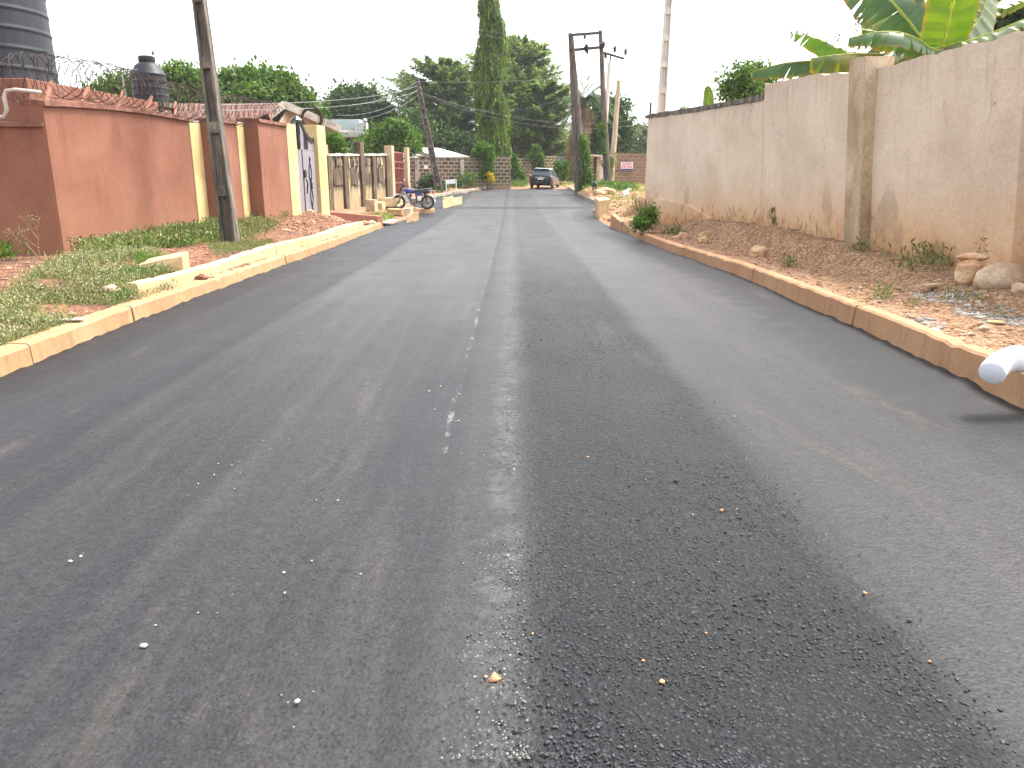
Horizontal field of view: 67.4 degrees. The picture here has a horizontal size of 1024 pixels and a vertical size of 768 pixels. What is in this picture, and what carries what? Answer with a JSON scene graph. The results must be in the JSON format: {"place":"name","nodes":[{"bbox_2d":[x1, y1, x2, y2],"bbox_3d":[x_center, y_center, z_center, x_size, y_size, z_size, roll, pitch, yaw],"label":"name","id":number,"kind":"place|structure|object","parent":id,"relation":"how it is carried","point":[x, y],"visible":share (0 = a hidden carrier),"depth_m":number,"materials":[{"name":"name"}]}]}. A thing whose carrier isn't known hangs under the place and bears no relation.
{"place":"outdoors","nodes":[
{"label":"outdoors","id":0,"kind":"place"},
{"bbox_2d":[46,0,883,161],"label":"sky","id":1,"kind":"structure","parent":0,"point":[325,40],"materials":[{"name":"white"}]},
{"bbox_2d":[440,267,530,759],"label":"gravel","id":2,"kind":"structure","parent":0,"point":[514,703],"depth_m":2.49,"materials":[{"name":"grey gravel"}]},
{"bbox_2d":[0,189,1023,767],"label":"road","id":3,"kind":"structure","parent":0,"point":[900,469],"depth_m":3.53,"materials":[{"name":"grey asphalt"}]},
{"bbox_2d":[53,319,491,726],"bbox_3d":[-1.161,0.114,5.443,2.009,0.016,6.722,0,15,0],"label":"grit","id":4,"kind":"object","parent":3,"relation":"on","point":[145,645],"visible":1,"depth_m":2.91,"materials":[{"name":"stone"}]},
{"bbox_2d":[443,196,452,207],"bbox_3d":[-3.123,-8.882,37.520,0.101,0.569,2.332,2,15,8],"label":"concrete block","id":5,"kind":"object","parent":3,"relation":"on","point":[447,202],"depth_m":37.33,"materials":[{"name":"concrete"}]},
{"bbox_2d":[484,328,934,683],"bbox_3d":[0.700,0.041,5.719,1.792,0.020,6.897,0,15,0],"label":"grit","id":6,"kind":"object","parent":3,"relation":"on","point":[494,677],"visible":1,"depth_m":2.42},
{"bbox_2d":[0,181,1023,351],"bbox_3d":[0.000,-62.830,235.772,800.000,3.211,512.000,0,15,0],"label":"ground","id":7,"kind":"structure","parent":0,"point":[836,255],"depth_m":11.15,"materials":[{"name":"soil"}]},
{"bbox_2d":[0,238,31,260],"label":"weed bush","id":8,"kind":"object","parent":7,"relation":"on","point":[5,245],"visible":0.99,"depth_m":10.81,"materials":[{"name":"green plant"}]},
{"bbox_2d":[4,212,80,258],"bbox_3d":[-6.685,-2.090,10.856,1.050,0.686,0.427,0,15,0],"label":"dry weed","id":9,"kind":"object","parent":7,"relation":"on","point":[73,243],"visible":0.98,"depth_m":10.86,"materials":[{"name":"plant"}]},
{"bbox_2d":[0,78,157,122],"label":"tank house","id":10,"kind":"structure","parent":7,"relation":"on","point":[16,112],"depth_m":14.23,"materials":[{"name":"tile"}]},
{"bbox_2d":[0,0,58,83],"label":"water tank","id":11,"kind":"object","parent":10,"relation":"on","point":[24,26],"visible":0.84,"depth_m":15.11,"materials":[{"name":"black plastic"}]},
{"bbox_2d":[0,235,181,345],"bbox_3d":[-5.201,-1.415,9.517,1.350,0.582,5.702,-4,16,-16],"label":"grass","id":12,"kind":"structure","parent":7,"relation":"on","point":[45,262],"depth_m":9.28,"materials":[{"name":"green plant"}]},
{"bbox_2d":[99,250,175,304],"bbox_3d":[-4.754,-1.429,9.914,0.877,0.416,2.963,-6,16,-22],"label":"ground cover","id":13,"kind":"object","parent":7,"relation":"on","point":[143,257],"visible":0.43,"depth_m":9.83,"materials":[{"name":"green plant"}]},
{"bbox_2d":[0,99,291,254],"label":"compound wall","id":14,"kind":"structure","parent":7,"relation":"on","point":[75,168],"depth_m":12.91,"materials":[{"name":"paint"}]},
{"bbox_2d":[0,88,41,118],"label":"water pipe","id":15,"kind":"object","parent":14,"relation":"on","point":[5,104],"visible":1,"depth_m":11.00,"materials":[{"name":"plastic"}]},
{"bbox_2d":[0,50,287,127],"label":"razor wire","id":16,"kind":"object","parent":14,"relation":"on","point":[119,101],"visible":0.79,"depth_m":13.01,"materials":[{"name":"metal"}]},
{"bbox_2d":[74,216,227,251],"bbox_3d":[-6.575,-3.058,14.893,2.276,0.547,7.662,-3,15,-11],"label":"ground cover","id":17,"kind":"object","parent":7,"relation":"on","point":[178,234],"visible":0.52,"depth_m":12.93,"materials":[{"name":"green plant"}]},
{"bbox_2d":[78,51,229,102],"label":"tree","id":18,"kind":"object","parent":7,"relation":"on","point":[179,71],"visible":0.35,"depth_m":42.41,"materials":[{"name":"green plant"}]},
{"bbox_2d":[139,251,189,271],"bbox_3d":[-4.763,-1.623,10.546,0.555,0.333,0.616,-4,15,-13],"label":"concrete block","id":19,"kind":"object","parent":7,"relation":"on","point":[178,261],"depth_m":10.46,"materials":[{"name":"concrete"}]},
{"bbox_2d":[153,101,181,114],"bbox_3d":[-11.506,-7.216,24.984,1.350,3.610,1.350,0,15,0],"label":"tank stand","id":20,"kind":"object","parent":7,"relation":"on","point":[163,107],"visible":0.11,"depth_m":24.15,"materials":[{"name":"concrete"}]},
{"bbox_2d":[130,55,168,101],"bbox_3d":[-11.506,-9.641,24.338,1.048,1.400,1.048,0,15,0],"label":"water tank","id":21,"kind":"object","parent":20,"relation":"on","point":[146,64],"visible":0.72,"depth_m":23.98,"materials":[{"name":"black plastic"}]},
{"bbox_2d":[1,213,341,330],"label":"gravel","id":22,"kind":"structure","parent":7,"relation":"on","point":[15,266],"depth_m":10.52,"materials":[{"name":"gravel"}]},
{"bbox_2d":[0,222,381,376],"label":"kerb","id":23,"kind":"structure","parent":7,"relation":"on","point":[27,351],"depth_m":8.42,"materials":[{"name":"concrete"}]},
{"bbox_2d":[165,225,365,291],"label":"gravel","id":24,"kind":"structure","parent":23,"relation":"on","point":[258,260],"depth_m":12.40,"materials":[{"name":"gravel"}]},
{"bbox_2d":[192,0,239,242],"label":"utility pole","id":25,"kind":"object","parent":7,"relation":"on","point":[225,202],"visible":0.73,"depth_m":13.92,"materials":[{"name":"wood"}]},
{"bbox_2d":[203,237,275,258],"bbox_3d":[-4.816,-2.422,13.647,0.978,0.356,3.486,0,15,0],"label":"ground cover","id":26,"kind":"object","parent":7,"relation":"on","point":[240,245],"visible":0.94,"depth_m":13.35,"materials":[{"name":"green plant"}]},
{"bbox_2d":[125,222,362,297],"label":"kerb","id":27,"kind":"structure","parent":7,"relation":"on","point":[185,276],"depth_m":12.20,"materials":[{"name":"beige concrete"}]},
{"bbox_2d":[165,101,341,153],"bbox_3d":[-12.668,-8.405,28.393,12.663,3.852,8.000,0,15,0],"label":"bungalow","id":28,"kind":"object","parent":7,"relation":"on","point":[310,118],"visible":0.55,"depth_m":27.27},
{"bbox_2d":[237,209,293,241],"bbox_3d":[-5.864,-3.921,18.209,1.198,0.567,8.665,-3,15,-10],"label":"ground cover","id":29,"kind":"object","parent":7,"relation":"on","point":[256,223],"visible":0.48,"depth_m":16.51,"materials":[{"name":"green plant"}]},
{"bbox_2d":[217,54,340,119],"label":"tree","id":30,"kind":"object","parent":7,"relation":"on","point":[264,81],"visible":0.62,"depth_m":45.90,"materials":[{"name":"green plant"}]},
{"bbox_2d":[285,124,301,215],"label":"gate pillar","id":31,"kind":"structure","parent":7,"relation":"on","point":[292,156],"depth_m":19.53,"materials":[{"name":"yellow paint"}]},
{"bbox_2d":[290,115,317,212],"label":"compound gate","id":32,"kind":"structure","parent":7,"relation":"on","point":[307,177],"depth_m":21.17,"materials":[{"name":"white metal"}]},
{"bbox_2d":[263,211,363,234],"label":"gravel","id":33,"kind":"structure","parent":7,"relation":"on","point":[322,217],"depth_m":19.25,"materials":[{"name":"brown gravel"}]},
{"bbox_2d":[298,125,329,214],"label":"gate pillar","id":34,"kind":"structure","parent":7,"relation":"on","point":[316,133],"depth_m":22.36,"materials":[{"name":"yellow paint"}]},
{"bbox_2d":[299,106,324,125],"bbox_3d":[-5.820,-7.738,22.388,0.677,0.699,0.399,0,15,0],"label":"wire roll","id":35,"kind":"object","parent":34,"relation":"on","point":[321,116],"visible":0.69,"depth_m":22.26,"materials":[{"name":"metal"}]},
{"bbox_2d":[325,131,350,156],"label":"bush","id":36,"kind":"object","parent":7,"relation":"on","point":[335,140],"visible":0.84,"depth_m":34.24,"materials":[{"name":"green plant"}]},
{"bbox_2d":[325,119,369,153],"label":"building","id":37,"kind":"structure","parent":7,"relation":"on","point":[352,127],"depth_m":54.03,"materials":[{"name":"white paint"}]},
{"bbox_2d":[330,211,382,226],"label":"edging wall","id":38,"kind":"structure","parent":7,"relation":"on","point":[354,217],"depth_m":24.61,"materials":[{"name":"concrete"}]},
{"bbox_2d":[317,77,397,130],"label":"tree","id":39,"kind":"object","parent":7,"relation":"on","point":[347,94],"visible":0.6,"depth_m":74.70,"materials":[{"name":"green plant"}]},
{"bbox_2d":[327,142,390,210],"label":"boundary wall","id":40,"kind":"structure","parent":7,"relation":"on","point":[358,177],"depth_m":32.70,"materials":[{"name":"beige concrete"}]},
{"bbox_2d":[365,199,377,211],"bbox_3d":[-5.405,-6.893,29.618,0.367,0.473,0.834,0,15,0],"label":"concrete block","id":41,"kind":"object","parent":7,"relation":"on","point":[372,205],"depth_m":29.26,"materials":[{"name":"concrete"}]},
{"bbox_2d":[362,210,396,224],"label":"grass","id":42,"kind":"structure","parent":7,"relation":"on","point":[388,216],"depth_m":26.91,"materials":[{"name":"plant"}]},
{"bbox_2d":[346,105,426,159],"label":"tree","id":43,"kind":"object","parent":7,"relation":"on","point":[400,134],"visible":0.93,"depth_m":50.99,"materials":[{"name":"green plant"}]},
{"bbox_2d":[384,146,395,196],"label":"gate pillar","id":44,"kind":"structure","parent":7,"relation":"on","point":[389,151],"depth_m":37.04,"materials":[{"name":"concrete"}]},
{"bbox_2d":[394,151,403,194],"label":"yard gate","id":45,"kind":"structure","parent":44,"relation":"attached to","point":[399,170],"depth_m":38.64,"materials":[{"name":"metal"}]},
{"bbox_2d":[378,197,402,206],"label":"concrete slab","id":46,"kind":"structure","parent":7,"relation":"on","point":[389,201],"depth_m":32.96,"materials":[{"name":"concrete"}]},
{"bbox_2d":[404,147,409,200],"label":"gate pillar","id":47,"kind":"structure","parent":7,"relation":"on","point":[407,166],"depth_m":39.53,"materials":[{"name":"concrete"}]},
{"bbox_2d":[373,148,469,184],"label":"shed","id":48,"kind":"structure","parent":7,"relation":"on","point":[439,152],"depth_m":57.86,"materials":[{"name":"metal"}]},
{"bbox_2d":[413,208,434,213],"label":"concrete slab","id":49,"kind":"structure","parent":7,"relation":"on","point":[423,210],"depth_m":33.26,"materials":[{"name":"concrete"}]},
{"bbox_2d":[392,180,436,209],"bbox_3d":[-4.267,-8.206,33.250,2.005,1.278,0.851,2,11,6],"label":"motorcycle","id":50,"kind":"object","parent":49,"relation":"on","point":[408,193],"visible":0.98,"depth_m":33.17,"materials":[{"name":"blue metal"}]},
{"bbox_2d":[375,54,478,137],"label":"spreading tree","id":51,"kind":"object","parent":7,"relation":"on","point":[448,85],"visible":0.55,"depth_m":73.59,"materials":[{"name":"green plant"}]},
{"bbox_2d":[415,78,442,192],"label":"utility pole","id":52,"kind":"object","parent":7,"relation":"on","point":[434,167],"visible":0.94,"depth_m":47.61,"materials":[{"name":"brown wood"}]},
{"bbox_2d":[413,169,449,190],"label":"shrub","id":53,"kind":"object","parent":7,"relation":"on","point":[427,181],"visible":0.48,"depth_m":49.57,"materials":[{"name":"green plant"}]},
{"bbox_2d":[397,103,479,157],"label":"tree","id":54,"kind":"object","parent":7,"relation":"on","point":[461,142],"visible":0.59,"depth_m":70.67,"materials":[{"name":"green plant"}]},
{"bbox_2d":[406,187,485,202],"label":"kerb","id":55,"kind":"structure","parent":7,"relation":"on","point":[457,191],"depth_m":49.00,"materials":[{"name":"concrete"}]},
{"bbox_2d":[409,157,484,187],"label":"block wall","id":56,"kind":"structure","parent":7,"relation":"on","point":[449,167],"depth_m":53.62,"materials":[{"name":"brick"}]},
{"bbox_2d":[444,169,482,187],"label":"shrub","id":57,"kind":"object","parent":7,"relation":"on","point":[465,181],"visible":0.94,"depth_m":53.09,"materials":[{"name":"green plant"}]},
{"bbox_2d":[466,140,498,189],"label":"shrub","id":58,"kind":"object","parent":7,"relation":"on","point":[484,151],"visible":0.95,"depth_m":53.94,"materials":[{"name":"green plant"}]},
{"bbox_2d":[469,0,512,177],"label":"mast tree","id":59,"kind":"object","parent":7,"relation":"on","point":[487,89],"visible":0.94,"depth_m":56.83,"materials":[{"name":"green plant"}]},
{"bbox_2d":[485,156,509,188],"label":"block wall","id":60,"kind":"structure","parent":7,"relation":"on","point":[502,171],"depth_m":55.35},
{"bbox_2d":[510,152,528,181],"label":"shrub","id":61,"kind":"object","parent":7,"relation":"on","point":[516,173],"visible":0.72,"depth_m":61.43,"materials":[{"name":"green plant"}]},
{"bbox_2d":[510,178,528,187],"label":"grass","id":62,"kind":"structure","parent":7,"relation":"on","point":[519,183],"depth_m":58.93,"materials":[{"name":"green plant"}]},
{"bbox_2d":[455,32,590,157],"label":"spreading tree","id":63,"kind":"object","parent":7,"relation":"on","point":[530,58],"visible":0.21,"depth_m":76.53,"materials":[{"name":"green plant"}]},
{"bbox_2d":[512,156,555,183],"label":"block wall","id":64,"kind":"structure","parent":7,"relation":"on","point":[524,163],"depth_m":68.00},
{"bbox_2d":[506,78,570,157],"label":"spreading tree","id":65,"kind":"object","parent":7,"relation":"on","point":[535,93],"visible":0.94,"depth_m":71.06,"materials":[{"name":"green plant"}]},
{"bbox_2d":[529,168,559,188],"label":"parked car","id":66,"kind":"object","parent":7,"relation":"on","point":[538,177],"visible":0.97,"depth_m":55.30,"materials":[{"name":"blue paint"}]},
{"bbox_2d":[551,157,572,184],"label":"shrub","id":67,"kind":"object","parent":7,"relation":"on","point":[561,168],"visible":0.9,"depth_m":62.32,"materials":[{"name":"green plant"}]},
{"bbox_2d":[568,186,594,213],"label":"kerb","id":68,"kind":"structure","parent":7,"relation":"on","point":[582,195],"depth_m":44.56,"materials":[{"name":"concrete"}]},
{"bbox_2d":[568,30,610,192],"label":"twin pole structure","id":69,"kind":"object","parent":7,"relation":"on","point":[577,129],"visible":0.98,"depth_m":47.40,"materials":[{"name":"wood"}]},
{"bbox_2d":[576,132,596,190],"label":"creeper","id":70,"kind":"object","parent":69,"relation":"attached to","point":[586,176],"visible":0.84,"depth_m":47.37,"materials":[{"name":"green plant"}]},
{"bbox_2d":[596,121,608,177],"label":"creeper","id":71,"kind":"object","parent":69,"relation":"attached to","point":[602,132],"visible":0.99,"depth_m":48.83,"materials":[{"name":"green plant"}]},
{"bbox_2d":[558,75,621,182],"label":"palm tree","id":72,"kind":"object","parent":7,"relation":"on","point":[591,99],"visible":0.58,"depth_m":65.12,"materials":[{"name":"green plant"}]},
{"bbox_2d":[591,155,600,180],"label":"gate pillar","id":73,"kind":"structure","parent":7,"relation":"on","point":[597,159],"depth_m":59.60,"materials":[{"name":"beige concrete"}]},
{"bbox_2d":[594,198,609,219],"bbox_3d":[3.612,-6.972,30.780,0.508,0.886,2.728,1,15,3],"label":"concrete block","id":74,"kind":"object","parent":7,"relation":"on","point":[602,205],"visible":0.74,"depth_m":29.64,"materials":[{"name":"beige concrete"}]},
{"bbox_2d":[594,187,616,194],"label":"boulder","id":75,"kind":"object","parent":7,"relation":"on","point":[604,190],"visible":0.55,"depth_m":42.31,"materials":[{"name":"stone"}]},
{"bbox_2d":[599,46,626,180],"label":"utility pole","id":76,"kind":"object","parent":7,"relation":"on","point":[608,85],"visible":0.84,"depth_m":52.30,"materials":[{"name":"concrete"}]},
{"bbox_2d":[584,182,644,215],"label":"grass","id":77,"kind":"structure","parent":7,"relation":"on","point":[630,191],"depth_m":39.77,"materials":[{"name":"plant"}]},
{"bbox_2d":[610,80,620,181],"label":"utility pole","id":78,"kind":"object","parent":7,"relation":"on","point":[615,120],"visible":0.84,"depth_m":50.18,"materials":[{"name":"brown wood"}]},
{"bbox_2d":[591,179,639,190],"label":"ground cover","id":79,"kind":"object","parent":7,"relation":"on","point":[622,185],"visible":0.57,"depth_m":45.38,"materials":[{"name":"green plant"}]},
{"bbox_2d":[585,86,646,154],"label":"tree","id":80,"kind":"object","parent":7,"relation":"on","point":[625,140],"visible":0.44,"depth_m":77.34,"materials":[{"name":"green plant"}]},
{"bbox_2d":[614,153,646,183],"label":"block wall","id":81,"kind":"structure","parent":7,"relation":"on","point":[637,174],"depth_m":55.38,"materials":[{"name":"brown brick"}]},
{"bbox_2d":[620,161,633,170],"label":"sale sign","id":82,"kind":"object","parent":81,"relation":"attached to","point":[626,165],"visible":1,"depth_m":55.20,"materials":[{"name":"grey paint"}]},
{"bbox_2d":[627,119,647,153],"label":"tree","id":83,"kind":"object","parent":7,"relation":"on","point":[643,130],"visible":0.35,"depth_m":113.45,"materials":[{"name":"green plant"}]},
{"bbox_2d":[627,194,652,216],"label":"dry stalks","id":84,"kind":"object","parent":7,"relation":"on","point":[639,206],"visible":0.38,"depth_m":22.89,"materials":[{"name":"plant"}]},
{"bbox_2d":[622,202,662,234],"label":"bush","id":85,"kind":"object","parent":7,"relation":"on","point":[644,219],"visible":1,"depth_m":19.62,"materials":[{"name":"green plant"}]},
{"bbox_2d":[657,0,671,112],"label":"utility pole","id":86,"kind":"object","parent":7,"relation":"on","point":[663,83],"visible":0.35,"depth_m":25.99,"materials":[{"name":"concrete"}]},
{"bbox_2d":[680,86,713,108],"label":"banana plant","id":87,"kind":"object","parent":7,"relation":"on","point":[708,97],"visible":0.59,"depth_m":20.71,"materials":[{"name":"green plant"}]},
{"bbox_2d":[625,204,839,239],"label":"dry stalks","id":88,"kind":"object","parent":7,"relation":"on","point":[669,224],"visible":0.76,"depth_m":15.21,"materials":[{"name":"plant"}]},
{"bbox_2d":[700,52,784,102],"bbox_3d":[9.460,-10.121,30.747,3.875,6.157,2.642,-10,18,-34],"label":"tree","id":89,"kind":"object","parent":7,"relation":"on","point":[742,82],"visible":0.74,"depth_m":29.75,"materials":[{"name":"green plant"}]},
{"bbox_2d":[749,245,768,256],"bbox_3d":[4.423,-2.341,13.756,0.358,0.309,0.310,0,15,0],"label":"rock","id":90,"kind":"object","parent":7,"relation":"on","point":[758,251],"visible":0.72,"depth_m":13.64,"materials":[{"name":"stone"}]},
{"bbox_2d":[610,214,1023,408],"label":"kerb","id":91,"kind":"structure","parent":7,"relation":"on","point":[956,356],"depth_m":7.64,"materials":[{"name":"beige concrete"}]},
{"bbox_2d":[978,346,1023,383],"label":"drain pipe","id":92,"kind":"object","parent":91,"relation":"on","point":[999,366],"visible":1,"depth_m":5.01,"materials":[{"name":"white plastic"}]},
{"bbox_2d":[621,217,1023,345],"bbox_3d":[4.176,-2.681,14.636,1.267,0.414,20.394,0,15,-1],"label":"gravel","id":93,"kind":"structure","parent":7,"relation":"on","point":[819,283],"depth_m":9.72,"materials":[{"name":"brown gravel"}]},
{"bbox_2d":[640,31,1023,268],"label":"boundary wall","id":94,"kind":"structure","parent":7,"relation":"on","point":[923,148],"depth_m":11.53,"materials":[{"name":"concrete"}]},
{"bbox_2d":[753,22,911,80],"bbox_3d":[6.245,-4.944,14.806,2.356,4.390,3.469,-8,17,-28],"label":"banana plant","id":95,"kind":"object","parent":7,"relation":"on","point":[831,58],"visible":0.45,"depth_m":15.16,"materials":[{"name":"green plant"}]},
{"bbox_2d":[846,235,884,251],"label":"weed bush","id":96,"kind":"object","parent":7,"relation":"on","point":[857,244],"visible":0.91,"depth_m":11.70,"materials":[{"name":"green plant"}]},
{"bbox_2d":[870,280,898,299],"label":"weed bush","id":97,"kind":"object","parent":7,"relation":"on","point":[883,292],"visible":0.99,"depth_m":8.64,"materials":[{"name":"green plant"}]},
{"bbox_2d":[866,238,961,274],"bbox_3d":[5.469,-1.690,10.158,1.420,0.440,1.934,5,16,16],"label":"weed bush","id":98,"kind":"object","parent":7,"relation":"on","point":[928,257],"visible":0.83,"depth_m":10.17,"materials":[{"name":"green plant"}]},
{"bbox_2d":[822,276,1023,348],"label":"gravel","id":99,"kind":"structure","parent":7,"relation":"on","point":[982,327],"depth_m":7.92,"materials":[{"name":"beige gravel"}]},
{"bbox_2d":[843,0,1023,59],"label":"banana plant","id":100,"kind":"object","parent":7,"relation":"on","point":[910,29],"visible":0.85,"depth_m":12.25,"materials":[{"name":"green plant"}]},
{"bbox_2d":[923,283,991,302],"bbox_3d":[4.819,-0.984,8.343,0.689,0.198,0.424,7,16,25],"label":"weed bush","id":101,"kind":"object","parent":7,"relation":"on","point":[956,296],"visible":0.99,"depth_m":8.32,"materials":[{"name":"green plant"}]},
{"bbox_2d":[912,276,1023,330],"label":"gravel","id":102,"kind":"structure","parent":7,"relation":"on","point":[926,321],"depth_m":7.74,"materials":[{"name":"stone"}]},
{"bbox_2d":[954,253,989,284],"bbox_3d":[5.316,-1.319,8.903,0.364,0.406,0.260,-9,17,-30],"label":"rock","id":103,"kind":"object","parent":7,"relation":"on","point":[968,266],"visible":0.88,"depth_m":8.80,"materials":[{"name":"brown stone"}]},
{"bbox_2d":[972,262,1023,289],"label":"boulder","id":104,"kind":"object","parent":7,"relation":"on","point":[1003,275],"visible":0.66,"depth_m":8.36,"materials":[{"name":"beige stone"}]},
{"bbox_2d":[978,0,1023,30],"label":"tree","id":105,"kind":"object","parent":7,"relation":"on","point":[1011,18],"visible":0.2,"depth_m":18.86,"materials":[{"name":"green plant"}]},
{"bbox_2d":[1010,283,1023,295],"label":"rock","id":106,"kind":"object","parent":7,"relation":"on","point":[1017,289],"visible":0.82,"depth_m":7.98,"materials":[{"name":"stone"}]},
{"bbox_2d":[587,187,644,223],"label":"gravel","id":107,"kind":"structure","parent":0,"point":[617,196],"depth_m":33.11,"materials":[{"name":"gravel"}]},
{"bbox_2d":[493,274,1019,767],"bbox_3d":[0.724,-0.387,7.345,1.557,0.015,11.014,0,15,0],"label":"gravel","id":108,"kind":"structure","parent":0,"point":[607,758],"depth_m":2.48,"materials":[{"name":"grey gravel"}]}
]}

